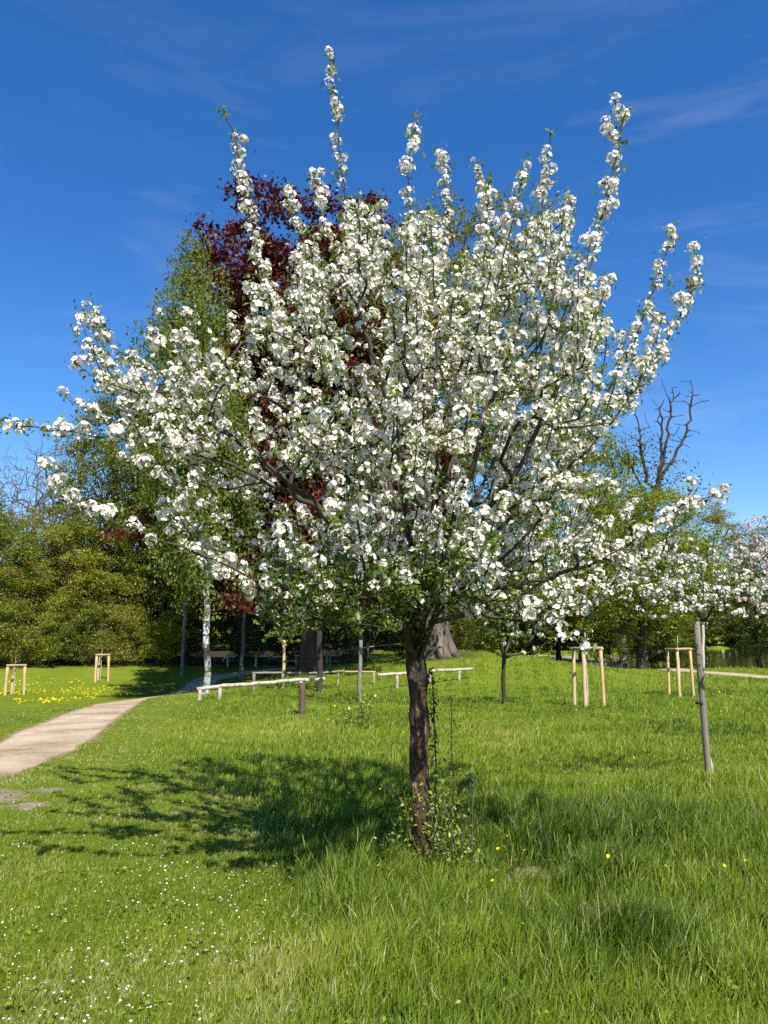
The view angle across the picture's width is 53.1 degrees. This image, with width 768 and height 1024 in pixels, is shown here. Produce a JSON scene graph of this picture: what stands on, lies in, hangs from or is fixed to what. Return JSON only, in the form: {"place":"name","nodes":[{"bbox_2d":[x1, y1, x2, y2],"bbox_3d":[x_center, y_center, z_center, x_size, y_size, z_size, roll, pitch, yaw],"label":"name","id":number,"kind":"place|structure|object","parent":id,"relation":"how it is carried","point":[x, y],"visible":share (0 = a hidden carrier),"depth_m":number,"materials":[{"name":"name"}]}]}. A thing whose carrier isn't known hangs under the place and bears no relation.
{"place":"outdoors","nodes":[
{"label":"outdoors","id":0,"kind":"place"},
{"bbox_2d":[0,667,295,778],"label":"path","id":1,"kind":"structure","parent":0,"point":[38,744],"depth_m":14.55,"materials":[{"name":"beige gravel"}]},
{"bbox_2d":[0,635,767,1023],"bbox_3d":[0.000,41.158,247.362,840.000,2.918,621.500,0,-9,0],"label":"ground","id":2,"kind":"structure","parent":0,"point":[140,681],"depth_m":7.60,"materials":[{"name":"green plant"}]},
{"bbox_2d":[0,612,13,646],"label":"shrub","id":3,"kind":"object","parent":2,"relation":"on","point":[9,630],"visible":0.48,"depth_m":52.73,"materials":[{"name":"green plant"}]},
{"bbox_2d":[3,664,26,695],"bbox_3d":[-20.110,9.307,42.041,1.018,1.952,1.092,0,-9,0],"label":"tree support","id":4,"kind":"object","parent":2,"relation":"on","point":[12,676],"visible":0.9,"depth_m":42.05,"materials":[{"name":"brown wood"}]},
{"bbox_2d":[10,654,20,694],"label":"sapling","id":5,"kind":"object","parent":2,"relation":"on","point":[15,670],"visible":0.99,"depth_m":42.14,"materials":[{"name":"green plant"}]},
{"bbox_2d":[0,491,34,589],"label":"broadleaf tree","id":6,"kind":"object","parent":2,"relation":"on","point":[6,540],"visible":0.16,"depth_m":64.81,"materials":[{"name":"green plant"}]},
{"bbox_2d":[0,466,51,599],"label":"bare tree","id":7,"kind":"object","parent":2,"relation":"on","point":[12,503],"visible":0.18,"depth_m":71.82,"materials":[{"name":"brown plant"}]},
{"bbox_2d":[0,598,58,667],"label":"shrub","id":8,"kind":"object","parent":2,"relation":"on","point":[5,644],"visible":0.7,"depth_m":53.42,"materials":[{"name":"green plant"}]},
{"bbox_2d":[0,504,72,641],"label":"broadleaf tree","id":9,"kind":"object","parent":2,"relation":"on","point":[18,536],"visible":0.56,"depth_m":55.17,"materials":[{"name":"green plant"}]},
{"bbox_2d":[0,432,97,660],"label":"bare tree","id":10,"kind":"object","parent":2,"relation":"on","point":[17,492],"visible":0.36,"depth_m":66.13,"materials":[{"name":"brown plant"}]},
{"bbox_2d":[8,603,94,666],"bbox_3d":[-22.934,8.777,53.637,5.897,4.888,5.771,-1,-9,4],"label":"shrub","id":11,"kind":"object","parent":2,"relation":"on","point":[52,653],"visible":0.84,"depth_m":53.09,"materials":[{"name":"green plant"}]},
{"bbox_2d":[0,504,110,664],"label":"broadleaf tree","id":12,"kind":"object","parent":2,"relation":"on","point":[9,573],"visible":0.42,"depth_m":56.49,"materials":[{"name":"green plant"}]},
{"bbox_2d":[11,424,113,661],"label":"bare tree","id":13,"kind":"object","parent":2,"relation":"on","point":[67,660],"visible":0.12,"depth_m":63.98,"materials":[{"name":"brown plant"}]},
{"bbox_2d":[0,522,128,660],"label":"broadleaf tree","id":14,"kind":"object","parent":2,"relation":"on","point":[59,659],"visible":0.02,"depth_m":65.15,"materials":[{"name":"green plant"}]},
{"bbox_2d":[14,512,151,664],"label":"broadleaf tree","id":15,"kind":"object","parent":2,"relation":"on","point":[84,581],"visible":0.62,"depth_m":55.49,"materials":[{"name":"green plant"}]},
{"bbox_2d":[16,393,157,662],"bbox_3d":[-21.839,1.599,61.724,12.269,22.001,12.796,-8,-12,42],"label":"broadleaf tree","id":16,"kind":"object","parent":2,"relation":"on","point":[77,457],"visible":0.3,"depth_m":60.11,"materials":[{"name":"green plant"}]},
{"bbox_2d":[48,597,128,667],"bbox_3d":[-20.833,8.602,54.349,6.076,5.286,5.838,1,-9,-9],"label":"shrub","id":17,"kind":"object","parent":2,"relation":"on","point":[90,653],"visible":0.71,"depth_m":53.71,"materials":[{"name":"green plant"}]},
{"bbox_2d":[98,643,105,680],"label":"sapling","id":18,"kind":"object","parent":2,"relation":"on","point":[101,659],"visible":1,"depth_m":47.19,"materials":[{"name":"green plant"}]},
{"bbox_2d":[94,654,110,682],"bbox_3d":[-17.247,9.666,47.037,0.890,1.950,0.935,0,-9,0],"label":"support","id":19,"kind":"object","parent":2,"relation":"on","point":[97,667],"visible":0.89,"depth_m":47.07,"materials":[{"name":"brown wood"}]},
{"bbox_2d":[48,349,184,663],"bbox_3d":[-18.451,-0.471,60.793,14.789,25.700,14.307,4,-10,-24],"label":"broadleaf tree","id":20,"kind":"object","parent":2,"relation":"on","point":[100,450],"visible":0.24,"depth_m":58.06,"materials":[{"name":"green plant"}]},
{"bbox_2d":[84,603,166,666],"bbox_3d":[-17.996,8.688,53.636,5.254,4.758,5.468,-1,-9,7],"label":"shrub","id":21,"kind":"object","parent":2,"relation":"on","point":[119,647],"visible":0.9,"depth_m":53.28,"materials":[{"name":"green plant"}]},
{"bbox_2d":[117,610,200,665],"bbox_3d":[-16.130,8.996,54.165,5.335,4.422,5.222,7,-11,-39],"label":"shrub","id":22,"kind":"object","parent":2,"relation":"on","point":[162,642],"visible":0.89,"depth_m":53.47,"materials":[{"name":"green plant"}]},
{"bbox_2d":[107,500,219,659],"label":"broadleaf tree","id":23,"kind":"object","parent":2,"relation":"on","point":[157,615],"depth_m":65.68,"materials":[{"name":"green plant"}]},
{"bbox_2d":[138,423,207,675],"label":"birch tree","id":24,"kind":"object","parent":2,"relation":"on","point":[182,671],"depth_m":49.39,"materials":[{"name":"grey plant"}]},
{"bbox_2d":[100,394,265,664],"bbox_3d":[-14.935,1.077,58.529,13.014,21.718,12.590,5,-10,-27],"label":"broadleaf tree","id":25,"kind":"object","parent":2,"relation":"on","point":[160,589],"visible":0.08,"depth_m":56.48,"materials":[{"name":"green plant"}]},
{"bbox_2d":[154,613,220,664],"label":"shrub","id":26,"kind":"object","parent":2,"relation":"on","point":[191,647],"visible":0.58,"depth_m":55.89,"materials":[{"name":"green plant"}]},
{"bbox_2d":[122,224,277,693],"bbox_3d":[-7.366,-2.280,31.238,6.242,19.692,6.224,0,-9,0],"label":"birch tree","id":27,"kind":"object","parent":2,"relation":"on","point":[188,571],"visible":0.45,"depth_m":30.72,"materials":[{"name":"green plant"}]},
{"bbox_2d":[0,742,406,1021],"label":"daisies","id":28,"kind":"object","parent":2,"relation":"on","point":[137,930],"visible":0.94,"depth_m":3.98,"materials":[{"name":"white plant"}]},
{"bbox_2d":[180,503,296,662],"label":"broadleaf tree","id":29,"kind":"object","parent":2,"relation":"on","point":[227,623],"visible":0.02,"depth_m":58.63,"materials":[{"name":"green plant"}]},
{"bbox_2d":[221,264,276,679],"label":"birch tree","id":30,"kind":"object","parent":2,"relation":"on","point":[241,672],"depth_m":45.24,"materials":[{"name":"grey plant"}]},
{"bbox_2d":[212,599,290,668],"bbox_3d":[-9.228,8.475,53.520,5.838,5.286,6.076,7,-11,-36],"label":"shrub","id":31,"kind":"object","parent":2,"relation":"on","point":[255,644],"visible":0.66,"depth_m":52.78,"materials":[{"name":"green plant"}]},
{"bbox_2d":[222,654,287,667],"bbox_3d":[-8.921,10.409,53.031,4.590,1.203,0.163,0,-9,0],"label":"rail fence","id":32,"kind":"object","parent":2,"relation":"on","point":[228,655],"visible":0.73,"depth_m":53.04,"materials":[{"name":"brown wood"}]},
{"bbox_2d":[197,677,324,699],"bbox_3d":[-4.025,5.984,25.389,4.202,0.983,0.160,2,-9,-14],"label":"rail fence","id":33,"kind":"object","parent":2,"relation":"on","point":[219,687],"visible":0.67,"depth_m":25.30,"materials":[{"name":"grey wood"}]},
{"bbox_2d":[253,606,308,685],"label":"young tree","id":34,"kind":"object","parent":2,"relation":"on","point":[281,635],"visible":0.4,"depth_m":30.50,"materials":[{"name":"green plant"}]},
{"bbox_2d":[252,670,344,690],"bbox_3d":[-3.296,6.678,29.835,3.650,1.037,0.131,3,-9,-16],"label":"rail fence","id":35,"kind":"object","parent":2,"relation":"on","point":[282,676],"visible":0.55,"depth_m":29.69,"materials":[{"name":"beige wood"}]},
{"bbox_2d":[259,600,340,660],"bbox_3d":[-6.243,8.660,55.309,6.076,5.286,5.838,3,-9,-21],"label":"shrub","id":36,"kind":"object","parent":2,"relation":"on","point":[294,645],"visible":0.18,"depth_m":54.89,"materials":[{"name":"green plant"}]},
{"bbox_2d":[298,683,304,714],"bbox_3d":[-1.894,4.461,17.724,0.153,1.029,0.154,0,-9,0],"label":"wooden post","id":37,"kind":"object","parent":2,"relation":"on","point":[301,708],"visible":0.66,"depth_m":17.69,"materials":[{"name":"brown wood"}]},
{"bbox_2d":[101,170,510,675],"bbox_3d":[-3.666,-4.059,39.792,19.200,25.528,18.755,0,-9,0],"label":"copper beech","id":38,"kind":"object","parent":2,"relation":"on","point":[276,250],"visible":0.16,"depth_m":36.43,"materials":[{"name":"red plant"}]},
{"bbox_2d":[257,482,362,649],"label":"broadleaf tree","id":39,"kind":"object","parent":2,"relation":"on","point":[296,604],"depth_m":61.40,"materials":[{"name":"green plant"}]},
{"bbox_2d":[294,654,327,664],"bbox_3d":[-5.130,10.509,54.024,2.405,1.044,0.161,0,-9,0],"label":"rail fence","id":40,"kind":"object","parent":2,"relation":"on","point":[295,656],"visible":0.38,"depth_m":53.99,"materials":[{"name":"grey wood"}]},
{"bbox_2d":[281,571,354,691],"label":"young tree","id":41,"kind":"object","parent":2,"relation":"on","point":[319,659],"visible":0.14,"depth_m":28.46,"materials":[{"name":"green plant"}]},
{"bbox_2d":[327,688,375,727],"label":"young shrub","id":42,"kind":"object","parent":2,"relation":"on","point":[361,710],"visible":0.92,"depth_m":15.00,"materials":[{"name":"green plant"}]},
{"bbox_2d":[319,568,385,702],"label":"young tree","id":43,"kind":"object","parent":2,"relation":"on","point":[359,682],"visible":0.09,"depth_m":23.52,"materials":[{"name":"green plant"}]},
{"bbox_2d":[322,602,384,663],"bbox_3d":[-2.294,8.644,54.138,5.254,4.758,5.468,1,-9,-6],"label":"shrub","id":44,"kind":"object","parent":2,"relation":"on","point":[348,642],"visible":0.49,"depth_m":53.57,"materials":[{"name":"green plant"}]},
{"bbox_2d":[337,671,375,685],"bbox_3d":[-1.141,6.917,31.311,1.636,0.910,0.108,0,-9,0],"label":"rail fence","id":45,"kind":"object","parent":2,"relation":"on","point":[373,672],"visible":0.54,"depth_m":31.33,"materials":[{"name":"brown wood"}]},
{"bbox_2d":[328,643,401,666],"bbox_3d":[-0.853,9.169,48.704,7.150,1.738,0.188,9,-12,-44],"label":"rail fence","id":46,"kind":"object","parent":2,"relation":"on","point":[367,647],"visible":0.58,"depth_m":48.52,"materials":[{"name":"brown wood"}]},
{"bbox_2d":[336,544,394,661],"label":"broadleaf tree","id":47,"kind":"object","parent":2,"relation":"on","point":[366,643],"visible":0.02,"depth_m":60.80,"materials":[{"name":"green plant"}]},
{"bbox_2d":[0,45,734,865],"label":"apple tree","id":48,"kind":"object","parent":2,"relation":"on","point":[414,575],"visible":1,"depth_m":4.95,"materials":[{"name":"white plant"}]},
{"bbox_2d":[0,677,764,895],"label":"dandelions","id":49,"kind":"object","parent":2,"relation":"on","point":[607,855],"visible":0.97,"depth_m":36.55,"materials":[{"name":"yellow plant"}]},
{"bbox_2d":[0,745,766,1023],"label":"clover","id":50,"kind":"object","parent":2,"relation":"on","point":[159,995],"visible":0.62,"depth_m":4.34,"materials":[{"name":"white plant"}]},
{"bbox_2d":[0,542,767,652],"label":"distant wood","id":51,"kind":"object","parent":2,"relation":"on","point":[721,637],"visible":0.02,"depth_m":116.92,"materials":[{"name":"green plant"}]},
{"bbox_2d":[364,607,410,658],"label":"shrub","id":52,"kind":"object","parent":2,"relation":"on","point":[394,648],"visible":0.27,"depth_m":53.69,"materials":[{"name":"green plant"}]},
{"bbox_2d":[377,667,473,687],"bbox_3d":[1.739,6.799,30.846,4.986,0.988,0.190,7,-11,-36],"label":"rail fence","id":53,"kind":"object","parent":2,"relation":"on","point":[397,674],"visible":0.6,"depth_m":30.92,"materials":[{"name":"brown wood"}]},
{"bbox_2d":[378,760,479,872],"bbox_3d":[0.312,2.115,5.235,0.778,0.814,0.590,-3,-9,20],"label":"sucker shrub","id":54,"kind":"object","parent":2,"relation":"on","point":[451,846],"visible":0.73,"depth_m":5.16,"materials":[{"name":"green plant"}]},
{"bbox_2d":[402,543,469,623],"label":"broadleaf tree","id":55,"kind":"object","parent":2,"relation":"on","point":[448,607],"visible":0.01,"depth_m":65.28,"materials":[{"name":"green plant"}]},
{"bbox_2d":[432,730,440,853],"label":"sapling shoot","id":56,"kind":"object","parent":2,"relation":"on","point":[434,790],"visible":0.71,"depth_m":5.38,"materials":[{"name":"green plant"}]},
{"bbox_2d":[427,659,446,849],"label":"sapling shoot","id":57,"kind":"object","parent":2,"relation":"on","point":[433,712],"visible":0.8,"depth_m":5.46,"materials":[{"name":"green plant"}]},
{"bbox_2d":[445,689,461,844],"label":"sapling shoot","id":58,"kind":"object","parent":2,"relation":"on","point":[452,792],"visible":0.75,"depth_m":5.50,"materials":[{"name":"green plant"}]},
{"bbox_2d":[308,160,617,659],"bbox_3d":[3.780,-4.675,41.186,17.873,25.288,17.355,0,-9,0],"label":"old tree","id":59,"kind":"object","parent":2,"relation":"on","point":[442,646],"visible":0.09,"depth_m":39.02,"materials":[{"name":"green plant"}]},
{"bbox_2d":[471,768,478,865],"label":"sapling shoot","id":60,"kind":"object","parent":2,"relation":"on","point":[472,822],"visible":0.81,"depth_m":5.23,"materials":[{"name":"green plant"}]},
{"bbox_2d":[450,611,510,652],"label":"shrub","id":61,"kind":"object","parent":2,"relation":"on","point":[472,646],"visible":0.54,"depth_m":54.71,"materials":[{"name":"green plant"}]},
{"bbox_2d":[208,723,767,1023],"bbox_3d":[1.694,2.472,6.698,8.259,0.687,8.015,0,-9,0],"label":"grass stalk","id":62,"kind":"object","parent":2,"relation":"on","point":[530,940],"depth_m":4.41,"materials":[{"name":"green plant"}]},
{"bbox_2d":[461,482,554,652],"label":"broadleaf tree","id":63,"kind":"object","parent":2,"relation":"on","point":[509,577],"visible":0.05,"depth_m":63.15,"materials":[{"name":"green plant"}]},
{"bbox_2d":[496,620,545,655],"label":"shrub","id":64,"kind":"object","parent":2,"relation":"on","point":[521,642],"visible":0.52,"depth_m":56.66,"materials":[{"name":"green plant"}]},
{"bbox_2d":[476,567,577,703],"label":"blossom tree","id":65,"kind":"object","parent":2,"relation":"on","point":[501,624],"visible":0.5,"depth_m":22.58,"materials":[{"name":"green plant"}]},
{"bbox_2d":[500,565,612,661],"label":"broadleaf tree","id":66,"kind":"object","parent":2,"relation":"on","point":[556,648],"visible":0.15,"depth_m":56.80,"materials":[{"name":"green plant"}]},
{"bbox_2d":[573,623,596,706],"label":"sapling","id":67,"kind":"object","parent":2,"relation":"on","point":[591,631],"visible":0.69,"depth_m":21.63,"materials":[{"name":"green plant"}]},
{"bbox_2d":[495,412,678,663],"bbox_3d":[12.989,1.982,52.196,11.613,17.893,10.770,6,-11,-33],"label":"broadleaf tree","id":68,"kind":"object","parent":2,"relation":"on","point":[548,534],"visible":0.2,"depth_m":51.31,"materials":[{"name":"green plant"}]},
{"bbox_2d":[570,647,605,707],"bbox_3d":[5.767,4.760,21.497,0.872,1.962,0.917,0,-9,0],"label":"tree support","id":69,"kind":"object","parent":2,"relation":"on","point":[573,649],"visible":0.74,"depth_m":21.57,"materials":[{"name":"brown wood"}]},
{"bbox_2d":[580,656,615,666],"bbox_3d":[12.869,9.010,46.123,2.216,0.791,0.475,1,-9,-9],"label":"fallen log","id":70,"kind":"object","parent":2,"relation":"on","point":[609,663],"visible":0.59,"depth_m":46.07,"materials":[{"name":"grey wood"}]},
{"bbox_2d":[587,620,633,661],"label":"shrub","id":71,"kind":"object","parent":2,"relation":"on","point":[608,648],"visible":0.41,"depth_m":54.91,"materials":[{"name":"green plant"}]},
{"bbox_2d":[611,658,627,667],"bbox_3d":[14.256,9.159,46.556,1.413,0.749,0.471,4,-10,-26],"label":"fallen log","id":72,"kind":"object","parent":2,"relation":"on","point":[621,665],"visible":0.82,"depth_m":46.53,"materials":[{"name":"grey wood"}]},
{"bbox_2d":[616,655,627,664],"bbox_3d":[13.868,9.293,47.121,2.074,1.062,0.356,-5,-10,29],"label":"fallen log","id":73,"kind":"object","parent":2,"relation":"on","point":[623,662],"visible":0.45,"depth_m":46.74,"materials":[{"name":"grey wood"}]},
{"bbox_2d":[584,467,671,660],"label":"bare tree","id":74,"kind":"object","parent":2,"relation":"on","point":[637,557],"visible":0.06,"depth_m":59.29,"materials":[{"name":"grey plant"}]},
{"bbox_2d":[554,481,736,668],"bbox_3d":[15.652,3.902,46.770,11.613,11.971,10.770,-7,-11,37],"label":"broadleaf tree","id":75,"kind":"object","parent":2,"relation":"on","point":[673,626],"visible":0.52,"depth_m":45.88,"materials":[{"name":"green plant"}]},
{"bbox_2d":[583,380,712,632],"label":"tree","id":76,"kind":"object","parent":2,"relation":"on","point":[660,474],"visible":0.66,"depth_m":51.43,"materials":[{"name":"brown plant"}]},
{"bbox_2d":[613,609,725,668],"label":"broadleaf tree","id":77,"kind":"object","parent":2,"relation":"on","point":[662,645],"visible":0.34,"depth_m":50.33,"materials":[{"name":"green plant"}]},
{"bbox_2d":[664,645,688,666],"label":"shrub","id":78,"kind":"object","parent":2,"relation":"on","point":[672,657],"visible":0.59,"depth_m":48.02,"materials":[{"name":"green plant"}]},
{"bbox_2d":[670,627,684,696],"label":"sapling","id":79,"kind":"object","parent":2,"relation":"on","point":[678,640],"visible":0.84,"depth_m":26.60,"materials":[{"name":"green plant"}]},
{"bbox_2d":[665,648,694,696],"bbox_3d":[10.256,5.657,26.427,0.843,1.962,0.900,0,-9,0],"label":"tree support","id":80,"kind":"object","parent":2,"relation":"on","point":[678,669],"visible":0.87,"depth_m":26.46,"materials":[{"name":"brown wood"}]},
{"bbox_2d":[605,537,767,769],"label":"young apple tree","id":81,"kind":"object","parent":2,"relation":"on","point":[724,574],"visible":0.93,"depth_m":8.47,"materials":[{"name":"white plant"}]},
{"bbox_2d":[693,621,710,771],"bbox_3d":[3.462,2.170,8.365,0.135,1.940,0.086,0,-9,0],"label":"tree stake","id":82,"kind":"object","parent":2,"relation":"on","point":[702,695],"visible":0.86,"depth_m":8.37,"materials":[{"name":"grey wood"}]},
{"bbox_2d":[653,498,761,644],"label":"broadleaf tree","id":83,"kind":"object","parent":2,"relation":"on","point":[715,517],"visible":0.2,"depth_m":128.21,"materials":[{"name":"green plant"}]},
{"bbox_2d":[693,561,767,667],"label":"broadleaf tree","id":84,"kind":"object","parent":2,"relation":"on","point":[755,626],"visible":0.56,"depth_m":49.38,"materials":[{"name":"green plant"}]},
{"bbox_2d":[706,520,766,601],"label":"bare tree","id":85,"kind":"object","parent":2,"relation":"on","point":[740,553],"visible":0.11,"depth_m":131.79,"materials":[{"name":"grey plant"}]},
{"bbox_2d":[724,521,767,601],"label":"broadleaf tree","id":86,"kind":"object","parent":2,"relation":"on","point":[764,529],"visible":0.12,"depth_m":133.00,"materials":[{"name":"green plant"}]},
{"bbox_2d":[728,515,767,622],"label":"young apple tree","id":87,"kind":"object","parent":2,"relation":"on","point":[757,541],"visible":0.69,"depth_m":13.54,"materials":[{"name":"white plant"}]},
{"bbox_2d":[0,0,767,592],"label":"sky","id":88,"kind":"structure","parent":0,"point":[111,135],"materials":[{"name":"blue"}]},
{"bbox_2d":[526,655,767,678],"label":"path","id":89,"kind":"structure","parent":0,"point":[706,672],"depth_m":42.94,"materials":[{"name":"beige gravel"}]},
{"bbox_2d":[619,648,767,667],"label":"water","id":90,"kind":"structure","parent":0,"point":[732,658],"depth_m":70.46,"materials":[{"name":"green liquid"}]}
]}

